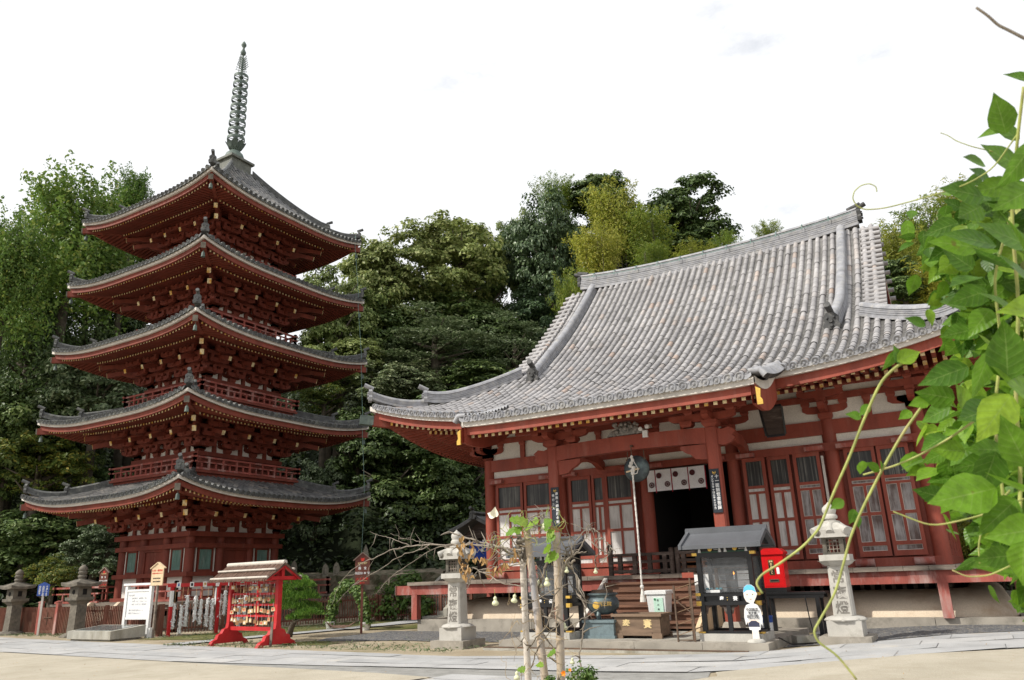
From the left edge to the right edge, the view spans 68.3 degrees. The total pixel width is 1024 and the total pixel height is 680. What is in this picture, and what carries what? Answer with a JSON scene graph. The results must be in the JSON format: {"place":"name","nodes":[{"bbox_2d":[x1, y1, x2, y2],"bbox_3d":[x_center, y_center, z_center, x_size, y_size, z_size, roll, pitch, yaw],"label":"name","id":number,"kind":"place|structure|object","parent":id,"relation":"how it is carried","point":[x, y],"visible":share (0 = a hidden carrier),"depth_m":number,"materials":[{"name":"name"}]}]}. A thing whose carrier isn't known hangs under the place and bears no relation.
{"place":"outdoors","nodes":[
{"label":"outdoors","id":0,"kind":"place"},
{"bbox_2d":[448,506,486,578],"bbox_3d":[-0.986,8.865,32.811,2.666,3.080,2.987,-12,-20,29],"label":"shrine hut","id":1,"kind":"object","parent":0,"point":[475,521],"visible":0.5,"depth_m":32.53,"materials":[{"name":"grey wood"}]},
{"bbox_2d":[0,300,1014,619],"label":"hillside","id":2,"kind":"structure","parent":0,"point":[350,540],"depth_m":42.56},
{"bbox_2d":[0,195,61,364],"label":"tree","id":3,"kind":"object","parent":2,"relation":"on","point":[19,259],"visible":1,"depth_m":40.96,"materials":[{"name":"green plant"}]},
{"bbox_2d":[0,379,72,533],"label":"tree","id":4,"kind":"object","parent":2,"relation":"on","point":[14,416],"visible":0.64,"depth_m":39.95,"materials":[{"name":"green plant"}]},
{"bbox_2d":[0,289,86,535],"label":"conifer","id":5,"kind":"object","parent":2,"relation":"on","point":[27,369],"visible":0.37,"depth_m":42.26,"materials":[{"name":"green plant"}]},
{"bbox_2d":[0,502,88,599],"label":"tree","id":6,"kind":"object","parent":2,"relation":"on","point":[39,542],"visible":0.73,"depth_m":38.04,"materials":[{"name":"green plant"}]},
{"bbox_2d":[0,426,101,582],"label":"tree","id":7,"kind":"object","parent":2,"relation":"on","point":[43,475],"visible":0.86,"depth_m":39.59,"materials":[{"name":"green plant"}]},
{"bbox_2d":[22,401,113,518],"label":"tree","id":8,"kind":"object","parent":2,"relation":"on","point":[82,447],"visible":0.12,"depth_m":42.96,"materials":[{"name":"green plant"}]},
{"bbox_2d":[16,270,123,491],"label":"conifer","id":9,"kind":"object","parent":2,"relation":"on","point":[85,334],"visible":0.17,"depth_m":46.82,"materials":[{"name":"green plant"}]},
{"bbox_2d":[14,149,133,512],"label":"tree","id":10,"kind":"object","parent":2,"relation":"on","point":[75,252],"visible":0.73,"depth_m":45.16,"materials":[{"name":"green plant"}]},
{"bbox_2d":[23,349,147,592],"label":"tree","id":11,"kind":"object","parent":2,"relation":"on","point":[104,393],"visible":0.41,"depth_m":41.42,"materials":[{"name":"green plant"}]},
{"bbox_2d":[99,161,154,468],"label":"tree","id":12,"kind":"object","parent":2,"relation":"on","point":[136,185],"visible":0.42,"depth_m":50.59,"materials":[{"name":"green plant"}]},
{"bbox_2d":[102,308,153,467],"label":"tree","id":13,"kind":"object","parent":2,"relation":"on","point":[134,324],"visible":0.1,"depth_m":48.98,"materials":[{"name":"green plant"}]},
{"bbox_2d":[287,458,350,540],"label":"tree","id":14,"kind":"object","parent":2,"relation":"on","point":[320,475],"visible":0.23,"depth_m":43.93,"materials":[{"name":"green plant"}]},
{"bbox_2d":[295,383,347,468],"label":"tree","id":15,"kind":"object","parent":2,"relation":"on","point":[320,401],"visible":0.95,"depth_m":47.13,"materials":[{"name":"green plant"}]},
{"bbox_2d":[291,335,387,480],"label":"tree","id":16,"kind":"object","parent":2,"relation":"on","point":[348,346],"visible":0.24,"depth_m":48.76,"materials":[{"name":"green plant"}]},
{"bbox_2d":[293,264,387,465],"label":"tree","id":17,"kind":"object","parent":2,"relation":"on","point":[342,328],"visible":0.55,"depth_m":51.73,"materials":[{"name":"green plant"}]},
{"bbox_2d":[323,406,401,489],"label":"tree","id":18,"kind":"object","parent":2,"relation":"on","point":[376,446],"visible":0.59,"depth_m":45.22,"materials":[{"name":"green plant"}]},
{"bbox_2d":[339,287,412,405],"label":"tree","id":19,"kind":"object","parent":2,"relation":"on","point":[388,325],"visible":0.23,"depth_m":54.76,"materials":[{"name":"green plant"}]},
{"bbox_2d":[336,217,448,363],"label":"tree","id":20,"kind":"object","parent":2,"relation":"on","point":[381,269],"visible":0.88,"depth_m":56.77,"materials":[{"name":"green plant"}]},
{"bbox_2d":[339,358,447,478],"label":"tree","id":21,"kind":"object","parent":2,"relation":"on","point":[401,381],"visible":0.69,"depth_m":47.37,"materials":[{"name":"green plant"}]},
{"bbox_2d":[362,465,445,523],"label":"tree","id":22,"kind":"object","parent":2,"relation":"on","point":[388,488],"visible":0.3,"depth_m":43.39,"materials":[{"name":"green plant"}]},
{"bbox_2d":[387,389,483,494],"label":"tree","id":23,"kind":"object","parent":2,"relation":"on","point":[421,460],"visible":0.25,"depth_m":45.09,"materials":[{"name":"green plant"}]},
{"bbox_2d":[387,275,488,366],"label":"tree","id":24,"kind":"object","parent":2,"relation":"on","point":[441,299],"visible":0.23,"depth_m":57.98,"materials":[{"name":"green plant"}]},
{"bbox_2d":[370,300,507,390],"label":"tree","id":25,"kind":"object","parent":2,"relation":"on","point":[436,355],"visible":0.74,"depth_m":51.87,"materials":[{"name":"green plant"}]},
{"bbox_2d":[407,458,485,527],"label":"tree","id":26,"kind":"object","parent":2,"relation":"on","point":[455,485],"visible":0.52,"depth_m":43.81,"materials":[{"name":"green plant"}]},
{"bbox_2d":[406,209,510,316],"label":"tree","id":27,"kind":"object","parent":2,"relation":"on","point":[464,246],"visible":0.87,"depth_m":59.45,"materials":[{"name":"green plant"}]},
{"bbox_2d":[438,359,514,484],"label":"tree","id":28,"kind":"object","parent":2,"relation":"on","point":[467,373],"visible":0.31,"depth_m":49.09,"materials":[{"name":"green plant"}]},
{"bbox_2d":[453,259,514,327],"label":"tree","id":29,"kind":"object","parent":2,"relation":"on","point":[498,292],"visible":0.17,"depth_m":62.11,"materials":[{"name":"green plant"}]},
{"bbox_2d":[446,305,530,368],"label":"tree","id":30,"kind":"object","parent":2,"relation":"on","point":[478,315],"visible":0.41,"depth_m":56.31,"materials":[{"name":"green plant"}]},
{"bbox_2d":[457,310,547,372],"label":"tree","id":31,"kind":"object","parent":2,"relation":"on","point":[511,358],"visible":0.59,"depth_m":54.41,"materials":[{"name":"green plant"}]},
{"bbox_2d":[0,326,1015,615],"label":"undergrowth","id":32,"kind":"object","parent":2,"relation":"on","point":[390,526],"visible":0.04,"depth_m":41.58,"materials":[{"name":"green plant"}]},
{"bbox_2d":[503,282,555,358],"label":"tree","id":33,"kind":"object","parent":2,"relation":"on","point":[529,306],"visible":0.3,"depth_m":59.65,"materials":[{"name":"green plant"}]},
{"bbox_2d":[493,180,585,327],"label":"tree","id":34,"kind":"object","parent":2,"relation":"on","point":[545,259],"visible":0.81,"depth_m":62.55,"materials":[{"name":"green plant"}]},
{"bbox_2d":[527,170,579,316],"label":"bamboo clump","id":35,"kind":"object","parent":2,"relation":"on","point":[564,188],"visible":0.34,"depth_m":70.11,"materials":[{"name":"green plant"}]},
{"bbox_2d":[546,263,592,315],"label":"bamboo clump","id":36,"kind":"object","parent":2,"relation":"on","point":[569,291],"visible":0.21,"depth_m":56.53,"materials":[{"name":"green plant"}]},
{"bbox_2d":[561,220,628,273],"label":"bamboo clump","id":37,"kind":"object","parent":2,"relation":"on","point":[606,251],"visible":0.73,"depth_m":58.53,"materials":[{"name":"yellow plant"}]},
{"bbox_2d":[561,169,649,237],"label":"tree","id":38,"kind":"object","parent":2,"relation":"on","point":[595,179],"visible":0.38,"depth_m":70.40,"materials":[{"name":"green plant"}]},
{"bbox_2d":[575,174,639,268],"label":"bamboo clump","id":39,"kind":"object","parent":2,"relation":"on","point":[608,216],"visible":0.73,"depth_m":66.58,"materials":[{"name":"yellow plant"}]},
{"bbox_2d":[612,199,679,266],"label":"bamboo clump","id":40,"kind":"object","parent":2,"relation":"on","point":[644,230],"visible":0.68,"depth_m":64.65,"materials":[{"name":"green plant"}]},
{"bbox_2d":[634,238,673,264],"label":"bamboo clump","id":41,"kind":"object","parent":2,"relation":"on","point":[653,256],"visible":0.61,"depth_m":60.24,"materials":[{"name":"green plant"}]},
{"bbox_2d":[657,230,708,258],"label":"tree","id":42,"kind":"object","parent":2,"relation":"on","point":[678,238],"visible":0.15,"depth_m":68.82,"materials":[{"name":"green plant"}]},
{"bbox_2d":[639,170,743,249],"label":"tree","id":43,"kind":"object","parent":2,"relation":"on","point":[687,212],"visible":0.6,"depth_m":71.72,"materials":[{"name":"green plant"}]},
{"bbox_2d":[871,215,924,304],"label":"bamboo clump","id":44,"kind":"object","parent":2,"relation":"on","point":[893,243],"visible":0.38,"depth_m":46.93,"materials":[{"name":"green plant"}]},
{"bbox_2d":[883,255,928,304],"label":"tree","id":45,"kind":"object","parent":2,"relation":"on","point":[899,277],"visible":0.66,"depth_m":42.07,"materials":[{"name":"green plant"}]},
{"bbox_2d":[879,194,955,296],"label":"bamboo clump","id":46,"kind":"object","parent":2,"relation":"on","point":[928,224],"visible":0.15,"depth_m":53.23,"materials":[{"name":"green plant"}]},
{"bbox_2d":[888,258,946,304],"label":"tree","id":47,"kind":"object","parent":2,"relation":"on","point":[933,285],"visible":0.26,"depth_m":41.76,"materials":[{"name":"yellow plant"}]},
{"bbox_2d":[0,617,1022,679],"bbox_3d":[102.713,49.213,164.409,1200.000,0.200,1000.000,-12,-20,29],"label":"ground","id":48,"kind":"structure","parent":0,"point":[320,635],"depth_m":19.42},
{"bbox_2d":[0,569,36,635],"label":"stone lantern","id":49,"kind":"object","parent":48,"relation":"on","point":[15,600],"visible":0.99,"depth_m":29.75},
{"bbox_2d":[0,607,37,632],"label":"slat fence","id":50,"kind":"object","parent":48,"relation":"on","point":[28,619],"visible":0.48,"depth_m":29.86,"materials":[{"name":"brown paint"}]},
{"bbox_2d":[12,552,80,626],"bbox_3d":[-20.454,11.368,33.574,2.681,3.692,2.505,-12,-20,29],"label":"tree","id":51,"kind":"object","parent":48,"relation":"on","point":[56,576],"visible":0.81,"depth_m":33.53,"materials":[{"name":"green plant"}]},
{"bbox_2d":[34,600,62,634],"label":"wooden gate","id":52,"kind":"structure","parent":48,"relation":"on","point":[51,612],"depth_m":28.91,"materials":[{"name":"red wood"}]},
{"bbox_2d":[58,565,101,637],"bbox_3d":[-15.581,9.400,27.178,0.994,2.510,0.994,-11,-19,27],"label":"stone lantern","id":53,"kind":"object","parent":48,"relation":"on","point":[79,598],"visible":0.93,"depth_m":27.00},
{"bbox_2d":[49,524,119,596],"bbox_3d":[-20.277,11.424,36.169,3.213,5.097,2.920,2,-18,-11],"label":"bush","id":54,"kind":"object","parent":48,"relation":"on","point":[93,550],"visible":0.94,"depth_m":36.05,"materials":[{"name":"green plant"}]},
{"bbox_2d":[67,625,145,641],"bbox_3d":[-13.300,9.597,24.729,2.360,0.420,1.200,-12,-20,29],"label":"stone slab","id":55,"kind":"object","parent":48,"relation":"on","point":[108,633],"visible":1,"depth_m":24.31,"materials":[{"name":"stone"}]},
{"bbox_2d":[55,604,161,636],"bbox_3d":[-14.573,10.053,27.066,6.302,1.030,0.108,-12,-20,30],"label":"slat fence","id":56,"kind":"object","parent":48,"relation":"on","point":[105,614],"visible":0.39,"depth_m":27.16,"materials":[{"name":"brown paint"}]},
{"bbox_2d":[121,583,154,637],"bbox_3d":[-12.671,9.146,25.561,1.640,1.735,0.160,-12,-20,29],"label":"notice board","id":57,"kind":"object","parent":48,"relation":"on","point":[138,604],"visible":1,"depth_m":25.58,"materials":[{"name":"white paint"}]},
{"bbox_2d":[19,41,372,634],"bbox_3d":[-14.070,-2.049,36.657,10.602,29.801,10.602,-12,-20,29],"label":"five storied pagoda","id":58,"kind":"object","parent":48,"relation":"on","point":[209,433],"visible":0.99,"depth_m":33.03,"materials":[{"name":"wood"}]},
{"bbox_2d":[193,548,214,571],"bbox_3d":[-12.537,8.944,30.729,0.165,0.930,0.940,-12,-20,29],"label":"lattice window","id":59,"kind":"structure","parent":58,"relation":"in","point":[204,558],"depth_m":30.67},
{"bbox_2d":[0,652,426,679],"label":"sand court","id":60,"kind":"object","parent":48,"relation":"attached to","point":[18,666],"visible":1,"depth_m":14.44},
{"bbox_2d":[2,619,497,651],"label":"grass tufts","id":61,"kind":"object","parent":48,"relation":"on","point":[291,646],"visible":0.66,"depth_m":19.75,"materials":[{"name":"green plant"}]},
{"bbox_2d":[207,560,302,647],"bbox_3d":[-7.072,7.189,20.643,2.696,2.163,1.200,-15,-21,35],"label":"plaque rack","id":62,"kind":"object","parent":48,"relation":"on","point":[277,571],"visible":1,"depth_m":20.41,"materials":[{"name":"paint"}]},
{"bbox_2d":[136,619,406,639],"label":"moss bank","id":63,"kind":"structure","parent":48,"relation":"on","point":[210,636],"depth_m":25.51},
{"bbox_2d":[166,581,263,636],"bbox_3d":[-10.185,9.213,25.959,3.251,1.675,0.183,12,-22,-37],"label":"paper rack","id":64,"kind":"object","parent":63,"relation":"on","point":[216,601],"visible":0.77,"depth_m":25.84,"materials":[{"name":"paint"}]},
{"bbox_2d":[159,594,378,635],"bbox_3d":[-8.642,10.107,27.915,8.200,1.030,0.131,11,-21,-35],"label":"slat fence","id":65,"kind":"object","parent":63,"relation":"on","point":[221,625],"visible":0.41,"depth_m":27.61,"materials":[{"name":"brown paint"}]},
{"bbox_2d":[323,578,352,628],"bbox_3d":[-5.873,9.087,26.022,1.478,1.662,0.468,-12,-20,29],"label":"potted vine","id":66,"kind":"object","parent":63,"relation":"on","point":[332,610],"visible":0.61,"depth_m":26.04,"materials":[{"name":"green plant"}]},
{"bbox_2d":[269,572,327,636],"bbox_3d":[-6.386,8.080,22.993,2.187,1.959,1.685,-12,-20,29],"label":"garden pine","id":67,"kind":"object","parent":48,"relation":"on","point":[297,590],"visible":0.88,"depth_m":22.70,"materials":[{"name":"green plant"}]},
{"bbox_2d":[338,579,373,630],"bbox_3d":[-5.232,8.823,25.218,1.454,1.644,0.479,-12,-20,29],"label":"potted vine","id":68,"kind":"object","parent":48,"relation":"on","point":[345,584],"visible":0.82,"depth_m":25.03,"materials":[{"name":"green plant"}]},
{"bbox_2d":[353,552,370,633],"bbox_3d":[-4.700,7.904,23.650,0.599,2.426,0.120,-1,-17,-4],"label":"lantern post","id":69,"kind":"object","parent":48,"relation":"on","point":[362,557],"visible":0.88,"depth_m":23.78,"materials":[{"name":"red"}]},
{"bbox_2d":[248,566,477,618],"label":"retaining wall","id":70,"kind":"structure","parent":48,"relation":"on","point":[426,575],"depth_m":34.32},
{"bbox_2d":[366,570,435,619],"bbox_3d":[-4.612,10.339,30.469,3.515,2.010,1.881,-12,-20,29],"label":"hydrangea bush","id":71,"kind":"object","parent":48,"relation":"on","point":[403,579],"visible":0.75,"depth_m":30.03,"materials":[{"name":"green plant"}]},
{"bbox_2d":[318,631,520,641],"bbox_3d":[-2.032,8.182,20.822,6.700,0.001,3.550,-12,-20,29],"label":"gravel bed","id":72,"kind":"object","parent":48,"relation":"on","point":[426,635],"visible":0.6,"depth_m":21.17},
{"bbox_2d":[430,530,484,648],"bbox_3d":[-1.304,5.919,17.985,0.920,2.710,0.920,-12,-20,29],"label":"stone lantern","id":73,"kind":"object","parent":48,"relation":"on","point":[458,630],"visible":0.9,"depth_m":17.72,"materials":[{"name":"stone"}]},
{"bbox_2d":[332,504,619,679],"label":"dead vine","id":74,"kind":"object","parent":48,"relation":"on","point":[519,545],"visible":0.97,"depth_m":8.30,"materials":[{"name":"brown plant"}]},
{"bbox_2d":[499,627,808,651],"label":"stone platform","id":75,"kind":"structure","parent":48,"relation":"on","point":[649,642],"depth_m":15.29,"materials":[{"name":"stone"}]},
{"bbox_2d":[506,535,594,639],"bbox_3d":[0.923,5.617,17.184,1.680,2.178,1.300,-12,-20,29],"label":"candle cabinet","id":76,"kind":"object","parent":75,"relation":"on","point":[570,599],"visible":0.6,"depth_m":17.05,"materials":[{"name":"black metal"}]},
{"bbox_2d":[582,589,625,638],"bbox_3d":[2.019,6.044,16.691,0.760,0.995,0.752,-12,-20,29],"label":"incense burner","id":77,"kind":"object","parent":75,"relation":"on","point":[606,629],"visible":0.94,"depth_m":16.45,"materials":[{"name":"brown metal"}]},
{"bbox_2d":[611,612,672,638],"bbox_3d":[2.814,6.157,16.299,1.140,0.492,0.700,-12,-20,29],"label":"offering box","id":78,"kind":"object","parent":75,"relation":"on","point":[655,625],"visible":1,"depth_m":16.06,"materials":[{"name":"brown wood"}]},
{"bbox_2d":[672,571,709,641],"bbox_3d":[3.638,5.337,15.165,0.426,1.325,0.788,-16,-22,37],"label":"display rack","id":79,"kind":"object","parent":75,"relation":"on","point":[689,574],"visible":0.83,"depth_m":15.05,"materials":[{"name":"wood"}]},
{"bbox_2d":[678,524,775,641],"bbox_3d":[4.422,4.879,15.219,1.680,2.178,1.300,-12,-20,29],"label":"candle cabinet","id":80,"kind":"object","parent":75,"relation":"on","point":[725,551],"visible":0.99,"depth_m":15.15,"materials":[{"name":"metal"}]},
{"bbox_2d":[743,585,765,642],"bbox_3d":[4.578,5.194,14.351,0.350,1.030,0.340,-12,-20,29],"label":"figure board","id":81,"kind":"object","parent":75,"relation":"on","point":[753,617],"visible":1,"depth_m":14.36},
{"bbox_2d":[359,202,1023,631],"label":"hall","id":82,"kind":"structure","parent":48,"relation":"on","point":[701,358],"depth_m":21.01,"materials":[{"name":"tile"}]},
{"bbox_2d":[496,483,523,570],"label":"door","id":83,"kind":"structure","parent":82,"relation":"in","point":[509,497],"depth_m":24.48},
{"bbox_2d":[523,480,550,569],"bbox_3d":[0.863,5.822,23.814,1.004,2.720,0.075,-12,-20,29],"label":"door","id":84,"kind":"structure","parent":82,"relation":"in","point":[535,492],"depth_m":24.03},
{"bbox_2d":[568,476,595,567],"bbox_3d":[2.140,5.560,23.119,0.751,2.720,0.075,-12,-20,29],"label":"door","id":85,"kind":"structure","parent":82,"relation":"in","point":[580,491],"depth_m":23.20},
{"bbox_2d":[591,474,608,566],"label":"door","id":86,"kind":"structure","parent":82,"relation":"in","point":[597,481],"depth_m":22.81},
{"bbox_2d":[603,471,638,566],"bbox_3d":[3.243,5.279,22.343,0.928,2.720,0.075,-12,-20,29],"label":"door","id":87,"kind":"structure","parent":82,"relation":"in","point":[619,496],"depth_m":22.36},
{"bbox_2d":[644,590,672,619],"bbox_3d":[3.524,6.320,17.980,0.530,0.685,0.530,-12,-20,29],"label":"plastic bin","id":88,"kind":"object","parent":82,"relation":"on","point":[659,600],"visible":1,"depth_m":17.83,"materials":[{"name":"white"}]},
{"bbox_2d":[647,464,706,492],"bbox_3d":[4.752,4.010,21.749,1.850,0.685,0.056,-12,-20,29],"label":"door curtain","id":89,"kind":"object","parent":82,"relation":"hanging from","point":[684,477],"depth_m":21.75,"materials":[{"name":"white fabric"}]},
{"bbox_2d":[709,468,722,512],"bbox_3d":[4.850,3.580,17.943,0.234,1.030,0.036,-12,-20,29],"label":"hanging signboard","id":90,"kind":"object","parent":82,"relation":"attached to","point":[717,503],"visible":1,"depth_m":17.93,"materials":[{"name":"wood"}]},
{"bbox_2d":[742,457,775,550],"bbox_3d":[6.687,4.553,20.409,0.603,2.720,0.075,-12,-20,29],"label":"door","id":91,"kind":"structure","parent":82,"relation":"in","point":[754,469],"depth_m":20.51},
{"bbox_2d":[758,404,786,437],"bbox_3d":[6.789,2.106,19.602,0.618,0.790,0.310,-12,-20,29],"label":"hanging plaque","id":92,"kind":"object","parent":82,"relation":"hanging from","point":[773,421],"visible":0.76,"depth_m":19.59,"materials":[{"name":"brown wood"}]},
{"bbox_2d":[766,455,803,559],"bbox_3d":[7.300,4.465,20.198,0.603,2.720,0.075,-12,-20,29],"label":"door","id":93,"kind":"structure","parent":82,"relation":"in","point":[788,533],"depth_m":20.19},
{"bbox_2d":[792,452,833,558],"bbox_3d":[7.910,4.329,19.833,0.683,2.720,0.075,-12,-20,29],"label":"door","id":94,"kind":"structure","parent":82,"relation":"in","point":[807,466],"depth_m":19.89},
{"bbox_2d":[843,446,892,556],"bbox_3d":[9.044,4.097,19.219,0.737,2.720,0.075,-12,-20,29],"label":"door","id":95,"kind":"structure","parent":82,"relation":"in","point":[873,537],"depth_m":19.14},
{"bbox_2d":[875,442,927,555],"bbox_3d":[9.715,3.956,18.842,0.737,2.720,0.075,-12,-20,29],"label":"door","id":96,"kind":"structure","parent":82,"relation":"in","point":[908,535],"depth_m":18.79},
{"bbox_2d":[766,591,828,635],"bbox_3d":[6.136,5.905,16.183,1.320,0.960,0.520,-12,-20,29],"label":"black table","id":97,"kind":"object","parent":48,"relation":"on","point":[818,596],"visible":0.59,"depth_m":16.12,"materials":[{"name":"paint"}]},
{"bbox_2d":[761,548,790,592],"bbox_3d":[5.804,5.071,16.632,0.520,0.920,0.470,-12,-20,29],"label":"fortune box","id":98,"kind":"object","parent":97,"relation":"on","point":[776,579],"visible":0.94,"depth_m":16.46,"materials":[{"name":"red paint"}]},
{"bbox_2d":[810,502,877,645],"bbox_3d":[6.374,4.546,14.730,0.920,2.710,0.920,-12,-20,29],"label":"stone lantern","id":99,"kind":"object","parent":48,"relation":"on","point":[845,623],"visible":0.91,"depth_m":14.49,"materials":[{"name":"stone"}]},
{"bbox_2d":[695,648,1023,679],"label":"sand court","id":100,"kind":"object","parent":48,"relation":"attached to","point":[986,665],"visible":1,"depth_m":10.18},
{"bbox_2d":[520,538,531,679],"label":"bamboo pole","id":101,"kind":"object","parent":100,"relation":"on","point":[525,626],"visible":0.74,"depth_m":8.54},
{"bbox_2d":[524,529,547,679],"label":"bamboo pole","id":102,"kind":"object","parent":100,"relation":"on","point":[536,608],"visible":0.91,"depth_m":8.19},
{"bbox_2d":[483,507,567,679],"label":"gourd vine","id":103,"kind":"object","parent":102,"relation":"attached to","point":[550,535],"visible":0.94,"depth_m":8.24,"materials":[{"name":"green plant"}]},
{"bbox_2d":[553,532,564,679],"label":"bamboo pole","id":104,"kind":"object","parent":100,"relation":"on","point":[560,657],"visible":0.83,"depth_m":8.09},
{"bbox_2d":[756,7,1023,679],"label":"climbing vine","id":105,"kind":"object","parent":100,"relation":"on","point":[974,262],"visible":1,"depth_m":1.50,"materials":[{"name":"green plant"}]},
{"bbox_2d":[784,625,1023,646],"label":"gravel bed","id":106,"kind":"object","parent":48,"relation":"on","point":[901,632],"visible":0.62,"depth_m":15.24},
{"bbox_2d":[0,635,1023,679],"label":"path","id":107,"kind":"structure","parent":0,"point":[600,675],"depth_m":12.96,"materials":[{"name":"stone"}]},
{"bbox_2d":[0,631,1023,679],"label":"path paving","id":108,"kind":"structure","parent":107,"relation":"on","point":[888,648],"depth_m":13.88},
{"bbox_2d":[483,646,748,653],"bbox_3d":[1.880,6.299,15.310,5.800,0.075,0.140,-12,-20,29],"label":"drain cover","id":109,"kind":"object","parent":107,"relation":"on","point":[609,650],"visible":0.82,"depth_m":15.05,"materials":[{"name":"concrete"}]},
{"bbox_2d":[0,0,1023,344],"label":"sky","id":110,"kind":"structure","parent":0,"point":[367,115],"materials":[{"name":"white"}]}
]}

